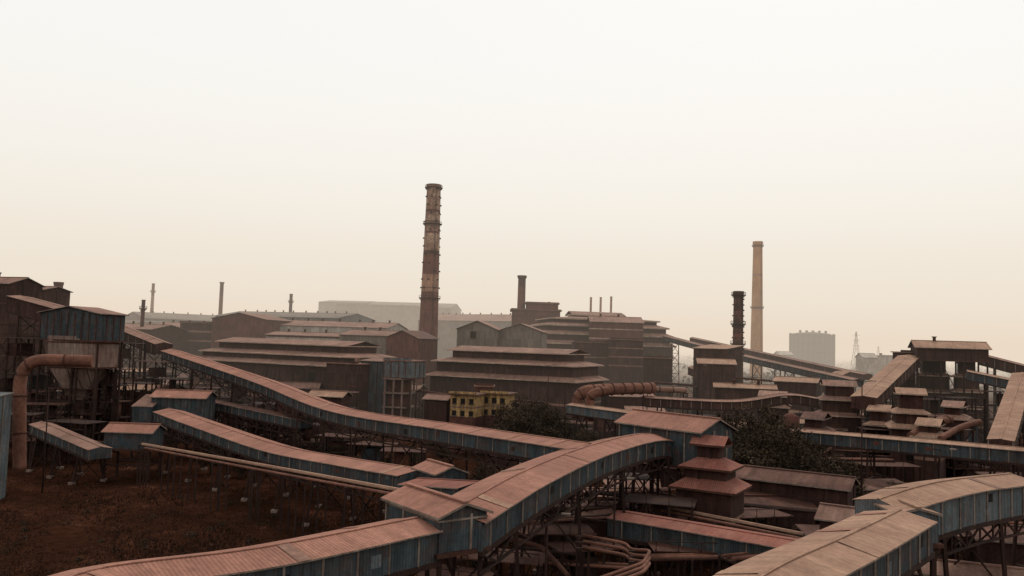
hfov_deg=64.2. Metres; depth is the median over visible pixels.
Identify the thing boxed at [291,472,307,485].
tree
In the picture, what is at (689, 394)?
storage shed
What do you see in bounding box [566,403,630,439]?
conveyor gallery
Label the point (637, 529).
conveyor gallery
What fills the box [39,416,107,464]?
steel frame platform
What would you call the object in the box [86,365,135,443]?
steel frame platform
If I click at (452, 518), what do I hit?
conveyor transfer house
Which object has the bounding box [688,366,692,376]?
conveyor gallery
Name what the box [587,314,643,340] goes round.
furnace bay building
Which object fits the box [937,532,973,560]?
steel frame platform
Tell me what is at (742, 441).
tree
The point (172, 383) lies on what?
steel frame platform
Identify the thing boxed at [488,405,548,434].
tree
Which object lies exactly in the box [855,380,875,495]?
lamp post
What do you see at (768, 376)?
distant tree line
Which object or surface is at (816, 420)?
ore screening tower
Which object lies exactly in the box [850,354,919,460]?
conveyor gallery
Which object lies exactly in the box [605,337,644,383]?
bunker building
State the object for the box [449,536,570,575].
pipeline
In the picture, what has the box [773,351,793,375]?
distant factory shed
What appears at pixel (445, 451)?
tree
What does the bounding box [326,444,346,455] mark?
tree
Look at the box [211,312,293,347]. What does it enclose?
mill shed
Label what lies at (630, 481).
storage shed
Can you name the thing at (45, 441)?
lamp post
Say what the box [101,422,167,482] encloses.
conveyor transfer house
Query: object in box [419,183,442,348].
chimney stack
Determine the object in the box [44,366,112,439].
support frame
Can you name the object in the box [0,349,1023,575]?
ground
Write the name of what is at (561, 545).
steel frame platform
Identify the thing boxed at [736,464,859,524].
long storage shed
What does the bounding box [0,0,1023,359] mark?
sky
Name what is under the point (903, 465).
steel frame platform
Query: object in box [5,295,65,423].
inclined conveyor gallery
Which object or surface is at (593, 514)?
pipe rack
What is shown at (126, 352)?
steel frame platform
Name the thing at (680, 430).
conveyor transfer house
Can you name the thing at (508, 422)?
tree
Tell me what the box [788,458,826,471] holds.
tree
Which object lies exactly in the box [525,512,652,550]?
pipe rack
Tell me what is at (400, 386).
concrete frame
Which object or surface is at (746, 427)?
tree
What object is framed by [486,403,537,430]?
tree
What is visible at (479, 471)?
tree
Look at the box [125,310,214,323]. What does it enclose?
long warehouse
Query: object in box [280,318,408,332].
long mill shed
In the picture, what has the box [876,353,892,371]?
white tank building
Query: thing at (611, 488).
storage shed
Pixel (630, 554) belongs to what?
pipeline
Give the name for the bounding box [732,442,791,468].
tree
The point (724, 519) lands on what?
pipeline
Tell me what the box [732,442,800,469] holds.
tree
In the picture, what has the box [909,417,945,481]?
ore screening tower
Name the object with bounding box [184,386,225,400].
steel frame platform
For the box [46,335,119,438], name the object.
storage bunker
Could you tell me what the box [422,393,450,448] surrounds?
workshop shed
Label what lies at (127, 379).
platform
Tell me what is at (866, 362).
white tank building
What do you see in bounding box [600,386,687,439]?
pipeline
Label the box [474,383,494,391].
stair block
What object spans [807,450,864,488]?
tree
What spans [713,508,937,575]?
conveyor gallery
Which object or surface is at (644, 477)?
steel frame platform
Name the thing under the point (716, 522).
pipeline
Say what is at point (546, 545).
lamp post
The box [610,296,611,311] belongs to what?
chimney stack
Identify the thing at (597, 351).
control building
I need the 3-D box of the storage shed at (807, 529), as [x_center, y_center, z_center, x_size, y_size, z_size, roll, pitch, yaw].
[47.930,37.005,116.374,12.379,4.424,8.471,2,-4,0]
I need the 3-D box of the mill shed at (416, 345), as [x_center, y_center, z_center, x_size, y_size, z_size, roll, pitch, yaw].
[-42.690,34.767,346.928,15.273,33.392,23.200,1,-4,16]
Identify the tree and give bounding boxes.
[198,444,223,473]
[232,462,248,477]
[282,436,303,447]
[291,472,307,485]
[309,443,325,451]
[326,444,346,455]
[357,435,372,454]
[406,453,426,465]
[434,448,450,461]
[468,459,501,480]
[485,413,538,434]
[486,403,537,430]
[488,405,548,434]
[501,393,551,432]
[513,413,551,436]
[532,406,563,428]
[535,405,578,439]
[535,425,568,438]
[568,427,598,441]
[714,404,801,462]
[732,419,836,472]
[732,431,787,464]
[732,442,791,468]
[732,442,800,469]
[734,418,767,434]
[744,518,768,530]
[750,431,832,468]
[768,420,826,462]
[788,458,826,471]
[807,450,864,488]
[808,463,866,497]
[837,471,871,497]
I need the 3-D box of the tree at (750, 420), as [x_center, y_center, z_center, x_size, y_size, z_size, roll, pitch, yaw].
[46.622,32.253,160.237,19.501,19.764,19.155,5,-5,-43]
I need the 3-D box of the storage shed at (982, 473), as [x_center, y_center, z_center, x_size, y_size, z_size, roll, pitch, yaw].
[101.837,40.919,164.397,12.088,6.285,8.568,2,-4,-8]
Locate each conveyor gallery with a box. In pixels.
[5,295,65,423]
[26,421,112,484]
[49,516,442,575]
[123,325,173,383]
[153,408,418,528]
[161,349,590,574]
[215,399,312,469]
[397,477,498,575]
[452,433,679,575]
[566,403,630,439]
[607,510,797,575]
[641,393,820,435]
[662,335,864,396]
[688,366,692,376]
[690,337,872,402]
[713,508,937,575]
[788,428,1023,478]
[820,370,848,407]
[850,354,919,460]
[852,473,1023,575]
[966,369,1009,443]
[979,355,1023,420]
[986,372,1023,476]
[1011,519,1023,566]
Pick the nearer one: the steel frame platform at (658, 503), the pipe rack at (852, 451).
the steel frame platform at (658, 503)
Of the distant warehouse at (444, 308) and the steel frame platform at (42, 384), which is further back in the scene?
the distant warehouse at (444, 308)
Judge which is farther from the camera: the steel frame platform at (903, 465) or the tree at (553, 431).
the tree at (553, 431)
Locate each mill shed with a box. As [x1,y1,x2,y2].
[179,321,211,372]
[188,337,396,399]
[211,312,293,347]
[265,329,339,340]
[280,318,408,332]
[338,327,397,354]
[385,330,438,390]
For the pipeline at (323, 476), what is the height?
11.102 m
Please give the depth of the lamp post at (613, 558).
98.42 m
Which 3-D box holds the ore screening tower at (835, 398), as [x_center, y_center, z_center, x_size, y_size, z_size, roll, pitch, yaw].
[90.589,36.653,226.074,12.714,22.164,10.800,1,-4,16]
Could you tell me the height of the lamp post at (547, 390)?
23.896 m
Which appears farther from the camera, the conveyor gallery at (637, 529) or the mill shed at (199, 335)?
the mill shed at (199, 335)
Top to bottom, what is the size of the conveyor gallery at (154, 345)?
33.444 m
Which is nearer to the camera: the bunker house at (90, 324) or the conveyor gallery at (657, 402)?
the bunker house at (90, 324)
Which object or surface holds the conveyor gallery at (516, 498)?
on the ground
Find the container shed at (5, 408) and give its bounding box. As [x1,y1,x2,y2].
[0,392,14,498]
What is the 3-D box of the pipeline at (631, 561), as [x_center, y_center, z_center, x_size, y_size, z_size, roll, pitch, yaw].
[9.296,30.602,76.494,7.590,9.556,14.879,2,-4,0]
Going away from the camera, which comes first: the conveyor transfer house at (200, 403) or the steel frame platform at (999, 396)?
the conveyor transfer house at (200, 403)
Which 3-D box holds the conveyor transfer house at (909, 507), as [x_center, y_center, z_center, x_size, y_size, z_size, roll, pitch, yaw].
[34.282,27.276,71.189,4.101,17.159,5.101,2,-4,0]
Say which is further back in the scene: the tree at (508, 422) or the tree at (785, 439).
the tree at (508, 422)
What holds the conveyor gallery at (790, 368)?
on the ground
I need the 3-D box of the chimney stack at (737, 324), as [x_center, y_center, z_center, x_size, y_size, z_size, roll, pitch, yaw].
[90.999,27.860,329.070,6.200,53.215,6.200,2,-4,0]
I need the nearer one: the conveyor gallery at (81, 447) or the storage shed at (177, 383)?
the conveyor gallery at (81, 447)
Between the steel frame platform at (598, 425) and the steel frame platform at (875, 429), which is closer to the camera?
the steel frame platform at (875, 429)
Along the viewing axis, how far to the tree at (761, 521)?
126.10 m
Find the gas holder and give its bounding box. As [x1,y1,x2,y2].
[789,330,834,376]
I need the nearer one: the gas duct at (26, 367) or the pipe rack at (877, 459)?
the gas duct at (26, 367)
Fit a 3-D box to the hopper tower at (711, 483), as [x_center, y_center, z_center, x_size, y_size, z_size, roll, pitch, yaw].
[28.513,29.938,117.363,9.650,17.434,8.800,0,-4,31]
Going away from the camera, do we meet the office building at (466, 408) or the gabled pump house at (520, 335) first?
the office building at (466, 408)
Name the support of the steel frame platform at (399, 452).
on the ground
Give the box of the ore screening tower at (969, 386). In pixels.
[950,362,990,443]
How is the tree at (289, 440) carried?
on the ground
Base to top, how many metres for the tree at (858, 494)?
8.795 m
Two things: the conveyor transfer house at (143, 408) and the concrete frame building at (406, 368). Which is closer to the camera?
the conveyor transfer house at (143, 408)
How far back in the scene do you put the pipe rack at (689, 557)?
94.42 m
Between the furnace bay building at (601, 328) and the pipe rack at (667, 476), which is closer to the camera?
the pipe rack at (667, 476)
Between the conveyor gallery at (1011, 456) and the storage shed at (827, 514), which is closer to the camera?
the storage shed at (827, 514)
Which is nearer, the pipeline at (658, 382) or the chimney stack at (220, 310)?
the pipeline at (658, 382)
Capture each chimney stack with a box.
[53,282,63,287]
[139,300,146,326]
[150,283,155,311]
[218,282,224,314]
[288,294,292,311]
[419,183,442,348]
[517,275,526,307]
[590,297,591,311]
[599,297,601,311]
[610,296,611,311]
[730,291,745,382]
[749,241,763,383]
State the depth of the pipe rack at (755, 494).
133.50 m
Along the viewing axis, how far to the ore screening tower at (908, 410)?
194.27 m
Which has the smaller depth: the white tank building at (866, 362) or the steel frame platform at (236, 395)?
the steel frame platform at (236, 395)
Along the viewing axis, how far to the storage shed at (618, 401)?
257.04 m
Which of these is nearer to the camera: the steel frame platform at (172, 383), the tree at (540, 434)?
the tree at (540, 434)
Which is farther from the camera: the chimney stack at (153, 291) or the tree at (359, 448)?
the chimney stack at (153, 291)
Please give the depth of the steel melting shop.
437.58 m
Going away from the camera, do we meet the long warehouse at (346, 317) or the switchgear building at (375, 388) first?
the switchgear building at (375, 388)
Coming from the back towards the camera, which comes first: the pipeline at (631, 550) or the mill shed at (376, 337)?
the mill shed at (376, 337)
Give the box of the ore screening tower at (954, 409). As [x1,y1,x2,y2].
[936,400,971,441]
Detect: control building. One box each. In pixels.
[570,340,608,383]
[642,355,673,411]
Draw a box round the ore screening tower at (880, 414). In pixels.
[863,404,893,471]
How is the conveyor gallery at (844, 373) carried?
on the ground
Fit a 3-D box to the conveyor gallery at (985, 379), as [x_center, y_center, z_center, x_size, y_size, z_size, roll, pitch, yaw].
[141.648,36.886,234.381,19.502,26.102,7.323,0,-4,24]
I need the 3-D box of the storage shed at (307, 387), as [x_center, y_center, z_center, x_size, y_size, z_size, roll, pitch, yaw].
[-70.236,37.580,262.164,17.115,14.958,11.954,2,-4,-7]
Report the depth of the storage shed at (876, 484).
154.16 m
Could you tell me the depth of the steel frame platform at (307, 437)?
201.31 m
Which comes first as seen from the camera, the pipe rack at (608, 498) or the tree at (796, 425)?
the pipe rack at (608, 498)
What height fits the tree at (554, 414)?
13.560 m
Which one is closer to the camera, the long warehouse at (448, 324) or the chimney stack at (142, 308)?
the chimney stack at (142, 308)
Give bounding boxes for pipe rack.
[443,555,648,575]
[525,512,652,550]
[529,510,644,550]
[543,504,627,540]
[570,487,675,502]
[575,497,621,503]
[584,489,635,510]
[633,553,732,575]
[639,466,670,492]
[664,466,863,492]
[675,492,782,496]
[687,533,803,573]
[718,552,758,571]
[744,503,816,532]
[784,526,799,533]
[821,457,894,478]
[829,449,885,474]
[863,454,1015,471]
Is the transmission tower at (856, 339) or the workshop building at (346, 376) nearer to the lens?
the workshop building at (346, 376)
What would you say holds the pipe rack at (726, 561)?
on the ground
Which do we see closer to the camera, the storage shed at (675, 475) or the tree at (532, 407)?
the storage shed at (675, 475)
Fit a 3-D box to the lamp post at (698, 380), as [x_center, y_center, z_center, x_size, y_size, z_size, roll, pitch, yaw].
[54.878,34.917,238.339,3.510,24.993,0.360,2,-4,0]
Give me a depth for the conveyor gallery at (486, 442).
148.60 m
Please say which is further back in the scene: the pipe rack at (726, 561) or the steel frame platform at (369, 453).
the steel frame platform at (369, 453)
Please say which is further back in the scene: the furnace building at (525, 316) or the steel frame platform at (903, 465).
the furnace building at (525, 316)
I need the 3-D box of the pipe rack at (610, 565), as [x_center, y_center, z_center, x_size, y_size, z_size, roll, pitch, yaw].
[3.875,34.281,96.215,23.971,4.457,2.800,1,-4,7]
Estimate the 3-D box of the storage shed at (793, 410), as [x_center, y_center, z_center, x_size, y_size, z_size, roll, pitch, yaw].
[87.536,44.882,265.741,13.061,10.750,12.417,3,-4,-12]
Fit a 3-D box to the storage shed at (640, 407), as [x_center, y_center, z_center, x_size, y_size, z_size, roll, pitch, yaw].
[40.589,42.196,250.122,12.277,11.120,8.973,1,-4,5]
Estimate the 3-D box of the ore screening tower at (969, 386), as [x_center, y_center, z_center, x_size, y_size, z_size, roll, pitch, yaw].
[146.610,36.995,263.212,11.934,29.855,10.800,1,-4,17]
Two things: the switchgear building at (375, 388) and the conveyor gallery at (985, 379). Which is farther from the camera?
the switchgear building at (375, 388)
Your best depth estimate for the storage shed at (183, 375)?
371.72 m
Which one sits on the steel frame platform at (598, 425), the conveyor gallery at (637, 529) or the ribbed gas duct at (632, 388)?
the ribbed gas duct at (632, 388)
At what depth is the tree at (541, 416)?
224.68 m
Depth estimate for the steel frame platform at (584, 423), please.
251.81 m
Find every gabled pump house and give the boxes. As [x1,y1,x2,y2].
[456,320,501,346]
[498,323,547,347]
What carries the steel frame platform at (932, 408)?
on the ground
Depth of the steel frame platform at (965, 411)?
232.23 m
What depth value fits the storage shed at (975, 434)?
218.42 m
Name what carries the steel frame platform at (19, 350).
on the ground
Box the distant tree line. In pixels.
[672,355,1010,394]
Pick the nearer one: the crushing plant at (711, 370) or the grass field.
the grass field
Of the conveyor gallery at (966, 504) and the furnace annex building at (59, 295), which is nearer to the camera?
the conveyor gallery at (966, 504)
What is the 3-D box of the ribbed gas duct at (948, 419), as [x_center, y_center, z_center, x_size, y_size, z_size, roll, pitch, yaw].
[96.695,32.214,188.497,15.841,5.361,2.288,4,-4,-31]
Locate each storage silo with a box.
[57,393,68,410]
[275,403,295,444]
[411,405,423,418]
[782,412,799,428]
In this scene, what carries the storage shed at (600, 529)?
on the ground
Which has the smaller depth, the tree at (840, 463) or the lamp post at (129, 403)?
the tree at (840, 463)
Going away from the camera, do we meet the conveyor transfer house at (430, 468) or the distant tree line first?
the conveyor transfer house at (430, 468)
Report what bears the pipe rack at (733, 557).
on the ground
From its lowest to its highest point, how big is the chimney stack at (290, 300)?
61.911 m
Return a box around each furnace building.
[0,272,45,389]
[510,308,561,325]
[524,302,559,308]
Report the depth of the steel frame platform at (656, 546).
96.37 m
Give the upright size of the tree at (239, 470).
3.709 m
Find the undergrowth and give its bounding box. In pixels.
[350,452,1003,575]
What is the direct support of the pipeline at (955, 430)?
on the ore screening tower at (929, 428)
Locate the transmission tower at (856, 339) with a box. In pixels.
[850,332,858,368]
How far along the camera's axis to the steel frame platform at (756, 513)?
118.78 m
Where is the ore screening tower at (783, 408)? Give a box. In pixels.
[757,390,791,428]
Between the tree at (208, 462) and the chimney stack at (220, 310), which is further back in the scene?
the chimney stack at (220, 310)
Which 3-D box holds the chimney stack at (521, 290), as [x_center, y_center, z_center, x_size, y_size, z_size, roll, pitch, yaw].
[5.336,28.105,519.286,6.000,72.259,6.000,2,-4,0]
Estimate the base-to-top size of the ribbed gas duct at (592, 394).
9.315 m
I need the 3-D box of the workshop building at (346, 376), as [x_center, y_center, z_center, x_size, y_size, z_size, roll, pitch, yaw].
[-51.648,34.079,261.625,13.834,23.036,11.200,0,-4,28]
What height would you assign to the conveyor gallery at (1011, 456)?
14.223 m
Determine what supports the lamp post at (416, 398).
on the ground
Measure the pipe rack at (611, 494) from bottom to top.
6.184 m
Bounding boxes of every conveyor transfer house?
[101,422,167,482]
[130,394,164,459]
[148,389,218,460]
[380,483,493,575]
[411,458,468,565]
[614,408,737,509]
[873,499,943,575]
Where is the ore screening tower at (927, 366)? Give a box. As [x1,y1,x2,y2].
[916,361,953,411]
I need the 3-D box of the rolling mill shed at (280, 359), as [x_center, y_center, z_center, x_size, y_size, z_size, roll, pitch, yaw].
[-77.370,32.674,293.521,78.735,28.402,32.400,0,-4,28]
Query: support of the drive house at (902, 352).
on the ground
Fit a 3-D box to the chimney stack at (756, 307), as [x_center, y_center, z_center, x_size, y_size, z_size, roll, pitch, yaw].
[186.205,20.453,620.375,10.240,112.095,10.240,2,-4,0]
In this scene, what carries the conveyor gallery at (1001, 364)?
on the ground
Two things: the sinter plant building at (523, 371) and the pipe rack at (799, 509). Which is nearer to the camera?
the pipe rack at (799, 509)
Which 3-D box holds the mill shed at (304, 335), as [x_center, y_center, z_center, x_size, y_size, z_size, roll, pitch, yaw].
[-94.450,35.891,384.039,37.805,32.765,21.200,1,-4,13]
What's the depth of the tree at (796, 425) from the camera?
169.14 m
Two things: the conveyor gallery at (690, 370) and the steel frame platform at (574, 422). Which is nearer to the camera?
the steel frame platform at (574, 422)
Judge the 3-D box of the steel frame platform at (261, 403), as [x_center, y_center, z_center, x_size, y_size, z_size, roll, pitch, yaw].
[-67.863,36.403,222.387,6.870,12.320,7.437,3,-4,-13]
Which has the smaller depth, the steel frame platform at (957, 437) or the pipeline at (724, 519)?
the pipeline at (724, 519)
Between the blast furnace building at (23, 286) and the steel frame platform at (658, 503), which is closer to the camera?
the steel frame platform at (658, 503)
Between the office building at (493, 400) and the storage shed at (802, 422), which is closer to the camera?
the office building at (493, 400)
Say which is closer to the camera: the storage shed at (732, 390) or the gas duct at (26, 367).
the gas duct at (26, 367)
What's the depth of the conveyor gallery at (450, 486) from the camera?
93.16 m
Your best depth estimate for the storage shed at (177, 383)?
359.47 m
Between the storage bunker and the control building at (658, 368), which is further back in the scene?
the control building at (658, 368)
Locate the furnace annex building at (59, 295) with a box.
[38,286,72,374]
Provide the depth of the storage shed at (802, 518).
129.09 m
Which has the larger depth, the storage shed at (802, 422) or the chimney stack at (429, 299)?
the chimney stack at (429, 299)
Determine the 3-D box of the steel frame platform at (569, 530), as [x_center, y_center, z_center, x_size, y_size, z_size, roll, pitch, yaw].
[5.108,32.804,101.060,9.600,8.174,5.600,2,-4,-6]
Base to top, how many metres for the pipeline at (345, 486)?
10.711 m
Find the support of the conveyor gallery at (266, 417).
on the ground
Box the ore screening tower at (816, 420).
[800,411,835,461]
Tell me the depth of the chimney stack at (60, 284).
378.96 m
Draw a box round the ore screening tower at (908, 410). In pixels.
[884,387,932,481]
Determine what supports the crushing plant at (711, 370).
on the ground
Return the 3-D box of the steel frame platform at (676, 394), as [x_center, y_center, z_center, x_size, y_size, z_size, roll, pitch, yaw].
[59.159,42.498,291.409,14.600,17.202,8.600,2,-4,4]
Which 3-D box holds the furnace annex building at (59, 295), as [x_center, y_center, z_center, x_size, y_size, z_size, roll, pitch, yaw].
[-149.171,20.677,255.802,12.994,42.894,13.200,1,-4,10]
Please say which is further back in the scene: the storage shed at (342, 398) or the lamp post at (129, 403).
the storage shed at (342, 398)
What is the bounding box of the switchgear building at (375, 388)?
[358,357,388,414]
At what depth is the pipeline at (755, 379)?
296.07 m
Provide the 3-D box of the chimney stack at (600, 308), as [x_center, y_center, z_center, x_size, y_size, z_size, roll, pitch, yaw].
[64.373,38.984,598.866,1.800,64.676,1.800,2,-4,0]
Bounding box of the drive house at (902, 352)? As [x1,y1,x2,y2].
[890,350,915,397]
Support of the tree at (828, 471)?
on the ground
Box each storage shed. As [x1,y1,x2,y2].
[113,321,189,377]
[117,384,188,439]
[122,367,151,377]
[158,320,204,326]
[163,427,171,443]
[166,369,174,377]
[167,381,185,386]
[177,373,188,378]
[217,391,262,422]
[265,381,322,430]
[306,389,352,447]
[411,384,428,417]
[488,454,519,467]
[550,503,613,539]
[584,487,618,510]
[601,394,654,437]
[603,479,660,509]
[624,406,665,411]
[635,466,678,487]
[678,393,692,396]
[713,379,777,425]
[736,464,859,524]
[744,490,817,533]
[773,376,820,411]
[788,409,802,415]
[795,524,819,534]
[800,416,804,427]
[814,502,854,529]
[832,428,847,463]
[857,479,902,496]
[914,559,1023,575]
[928,414,977,442]
[964,524,1023,565]
[975,472,1021,476]
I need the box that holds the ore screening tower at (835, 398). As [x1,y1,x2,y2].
[814,379,865,463]
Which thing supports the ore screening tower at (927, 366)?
on the ground
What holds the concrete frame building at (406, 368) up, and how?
on the ground
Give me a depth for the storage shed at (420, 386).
308.31 m
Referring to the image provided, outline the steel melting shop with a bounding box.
[530,311,676,382]
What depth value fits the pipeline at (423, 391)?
257.43 m
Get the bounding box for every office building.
[447,391,486,452]
[479,391,517,428]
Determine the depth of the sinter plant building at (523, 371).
273.89 m
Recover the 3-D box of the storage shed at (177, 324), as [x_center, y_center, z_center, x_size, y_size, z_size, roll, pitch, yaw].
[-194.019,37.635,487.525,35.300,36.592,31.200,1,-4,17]
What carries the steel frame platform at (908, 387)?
on the ground
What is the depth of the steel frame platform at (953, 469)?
190.53 m
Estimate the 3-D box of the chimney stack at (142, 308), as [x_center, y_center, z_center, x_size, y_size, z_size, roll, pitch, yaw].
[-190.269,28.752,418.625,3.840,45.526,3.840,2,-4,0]
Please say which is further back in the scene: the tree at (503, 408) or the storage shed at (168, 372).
the storage shed at (168, 372)
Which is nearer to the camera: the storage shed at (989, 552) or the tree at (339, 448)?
the storage shed at (989, 552)
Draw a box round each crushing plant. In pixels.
[692,344,744,413]
[695,358,736,414]
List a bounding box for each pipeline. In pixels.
[136,443,398,533]
[139,447,390,537]
[415,389,446,418]
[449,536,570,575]
[515,399,550,419]
[575,534,650,575]
[575,540,650,575]
[575,546,650,575]
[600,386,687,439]
[637,503,806,536]
[637,505,801,553]
[653,381,695,412]
[735,377,774,383]
[937,419,982,439]
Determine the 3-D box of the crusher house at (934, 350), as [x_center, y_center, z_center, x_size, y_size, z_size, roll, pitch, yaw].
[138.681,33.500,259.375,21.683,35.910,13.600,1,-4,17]
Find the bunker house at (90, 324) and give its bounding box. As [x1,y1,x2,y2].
[32,306,128,449]
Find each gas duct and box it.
[12,354,93,470]
[571,382,656,418]
[585,386,609,421]
[907,415,953,437]
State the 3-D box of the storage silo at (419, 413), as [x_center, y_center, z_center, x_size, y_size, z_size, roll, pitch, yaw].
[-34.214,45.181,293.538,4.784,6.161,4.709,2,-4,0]
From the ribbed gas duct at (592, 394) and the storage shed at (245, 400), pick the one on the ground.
the storage shed at (245, 400)
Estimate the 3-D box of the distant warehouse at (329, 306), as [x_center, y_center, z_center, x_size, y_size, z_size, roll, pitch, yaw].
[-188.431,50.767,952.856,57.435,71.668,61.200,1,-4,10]
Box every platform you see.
[0,333,51,445]
[8,409,45,466]
[18,352,64,435]
[27,399,69,456]
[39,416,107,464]
[72,377,150,435]
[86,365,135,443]
[110,339,145,377]
[116,378,157,422]
[134,357,176,383]
[151,374,192,442]
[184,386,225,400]
[186,384,220,420]
[217,380,258,431]
[218,401,258,431]
[238,417,287,443]
[250,402,274,433]
[266,423,319,449]
[309,388,358,438]
[314,431,367,456]
[346,439,398,462]
[380,446,425,466]
[415,564,497,575]
[465,548,547,575]
[518,497,572,539]
[518,524,596,575]
[543,537,627,575]
[557,420,575,437]
[564,420,605,437]
[580,418,613,440]
[589,472,654,510]
[622,493,697,571]
[646,540,724,575]
[656,383,697,413]
[682,412,723,416]
[739,507,793,533]
[852,460,920,482]
[857,425,888,473]
[859,402,893,430]
[883,376,921,419]
[923,396,962,413]
[928,412,944,417]
[934,394,986,443]
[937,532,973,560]
[941,425,974,470]
[946,458,993,477]
[971,387,1004,441]
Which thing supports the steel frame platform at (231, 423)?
on the ground
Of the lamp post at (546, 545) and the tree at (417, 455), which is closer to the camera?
the lamp post at (546, 545)
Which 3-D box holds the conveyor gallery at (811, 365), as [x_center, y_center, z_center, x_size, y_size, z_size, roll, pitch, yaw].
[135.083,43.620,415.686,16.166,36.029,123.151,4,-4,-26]
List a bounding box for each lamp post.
[41,390,61,492]
[128,391,139,421]
[412,384,425,417]
[543,513,570,575]
[546,365,551,426]
[605,477,633,571]
[697,365,701,398]
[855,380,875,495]
[932,448,956,478]
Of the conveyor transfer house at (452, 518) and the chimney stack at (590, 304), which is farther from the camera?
the chimney stack at (590, 304)
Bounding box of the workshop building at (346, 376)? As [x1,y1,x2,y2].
[324,358,369,432]
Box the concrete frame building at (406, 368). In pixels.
[382,358,426,418]
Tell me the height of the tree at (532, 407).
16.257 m
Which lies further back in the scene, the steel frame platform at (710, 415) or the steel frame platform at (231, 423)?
the steel frame platform at (710, 415)
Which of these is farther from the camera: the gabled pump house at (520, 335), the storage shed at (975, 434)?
the gabled pump house at (520, 335)
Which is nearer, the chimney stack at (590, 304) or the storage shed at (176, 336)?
the storage shed at (176, 336)
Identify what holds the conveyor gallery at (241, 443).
on the ground
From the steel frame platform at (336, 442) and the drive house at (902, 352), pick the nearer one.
the steel frame platform at (336, 442)
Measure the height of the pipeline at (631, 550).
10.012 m
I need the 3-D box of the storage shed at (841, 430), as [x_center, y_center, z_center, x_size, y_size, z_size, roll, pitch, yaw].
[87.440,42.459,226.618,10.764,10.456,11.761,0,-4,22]
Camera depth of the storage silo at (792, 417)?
212.81 m
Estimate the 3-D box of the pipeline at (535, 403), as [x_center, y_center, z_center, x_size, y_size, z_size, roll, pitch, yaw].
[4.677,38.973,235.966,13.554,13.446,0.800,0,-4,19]
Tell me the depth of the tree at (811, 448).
163.41 m
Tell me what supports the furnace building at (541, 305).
on the furnace building at (525, 316)
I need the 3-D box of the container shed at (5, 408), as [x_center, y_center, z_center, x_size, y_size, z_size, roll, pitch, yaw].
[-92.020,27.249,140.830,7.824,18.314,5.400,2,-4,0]
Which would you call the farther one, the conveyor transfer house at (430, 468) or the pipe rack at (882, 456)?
the pipe rack at (882, 456)
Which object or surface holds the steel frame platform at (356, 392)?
on the ground
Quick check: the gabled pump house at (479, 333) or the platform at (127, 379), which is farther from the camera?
the gabled pump house at (479, 333)
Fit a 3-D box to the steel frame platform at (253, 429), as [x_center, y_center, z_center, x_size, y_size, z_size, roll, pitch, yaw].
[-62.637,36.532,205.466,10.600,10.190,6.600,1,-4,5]
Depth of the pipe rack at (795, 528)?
120.20 m
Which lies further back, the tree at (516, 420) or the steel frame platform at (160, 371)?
the steel frame platform at (160, 371)
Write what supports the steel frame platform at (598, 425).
on the ground
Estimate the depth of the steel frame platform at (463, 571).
87.73 m
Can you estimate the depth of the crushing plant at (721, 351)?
297.82 m
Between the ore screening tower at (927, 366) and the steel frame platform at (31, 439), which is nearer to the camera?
the steel frame platform at (31, 439)
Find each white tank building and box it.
[855,353,877,390]
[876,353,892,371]
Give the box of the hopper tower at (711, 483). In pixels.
[668,434,751,566]
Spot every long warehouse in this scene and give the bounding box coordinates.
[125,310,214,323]
[214,310,375,321]
[418,313,511,358]
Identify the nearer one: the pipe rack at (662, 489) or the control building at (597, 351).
the pipe rack at (662, 489)
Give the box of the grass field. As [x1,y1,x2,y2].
[0,459,414,575]
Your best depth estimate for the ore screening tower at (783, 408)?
237.56 m
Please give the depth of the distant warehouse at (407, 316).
873.45 m
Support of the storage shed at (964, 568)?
on the ground
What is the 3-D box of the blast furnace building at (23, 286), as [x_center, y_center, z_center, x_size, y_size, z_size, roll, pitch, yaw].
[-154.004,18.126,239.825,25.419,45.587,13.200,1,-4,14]
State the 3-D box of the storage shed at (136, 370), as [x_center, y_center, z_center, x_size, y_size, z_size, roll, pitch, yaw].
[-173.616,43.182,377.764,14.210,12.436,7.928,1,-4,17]
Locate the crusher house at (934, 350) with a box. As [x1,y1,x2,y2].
[907,336,991,436]
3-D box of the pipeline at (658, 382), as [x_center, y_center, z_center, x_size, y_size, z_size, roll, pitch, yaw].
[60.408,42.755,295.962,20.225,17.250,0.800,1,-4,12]
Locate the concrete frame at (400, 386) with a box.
[382,378,414,417]
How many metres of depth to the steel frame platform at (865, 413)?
234.43 m
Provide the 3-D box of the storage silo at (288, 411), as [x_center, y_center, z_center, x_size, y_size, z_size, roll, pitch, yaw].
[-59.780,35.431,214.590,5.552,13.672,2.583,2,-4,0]
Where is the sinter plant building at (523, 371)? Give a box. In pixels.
[425,346,608,437]
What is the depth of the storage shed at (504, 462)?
193.92 m
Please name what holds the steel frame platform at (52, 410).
on the ground
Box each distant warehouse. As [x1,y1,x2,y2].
[318,300,374,312]
[336,303,419,330]
[370,302,461,313]
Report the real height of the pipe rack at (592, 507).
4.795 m
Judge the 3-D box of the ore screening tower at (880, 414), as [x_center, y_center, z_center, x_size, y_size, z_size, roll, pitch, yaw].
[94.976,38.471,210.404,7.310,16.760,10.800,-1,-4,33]

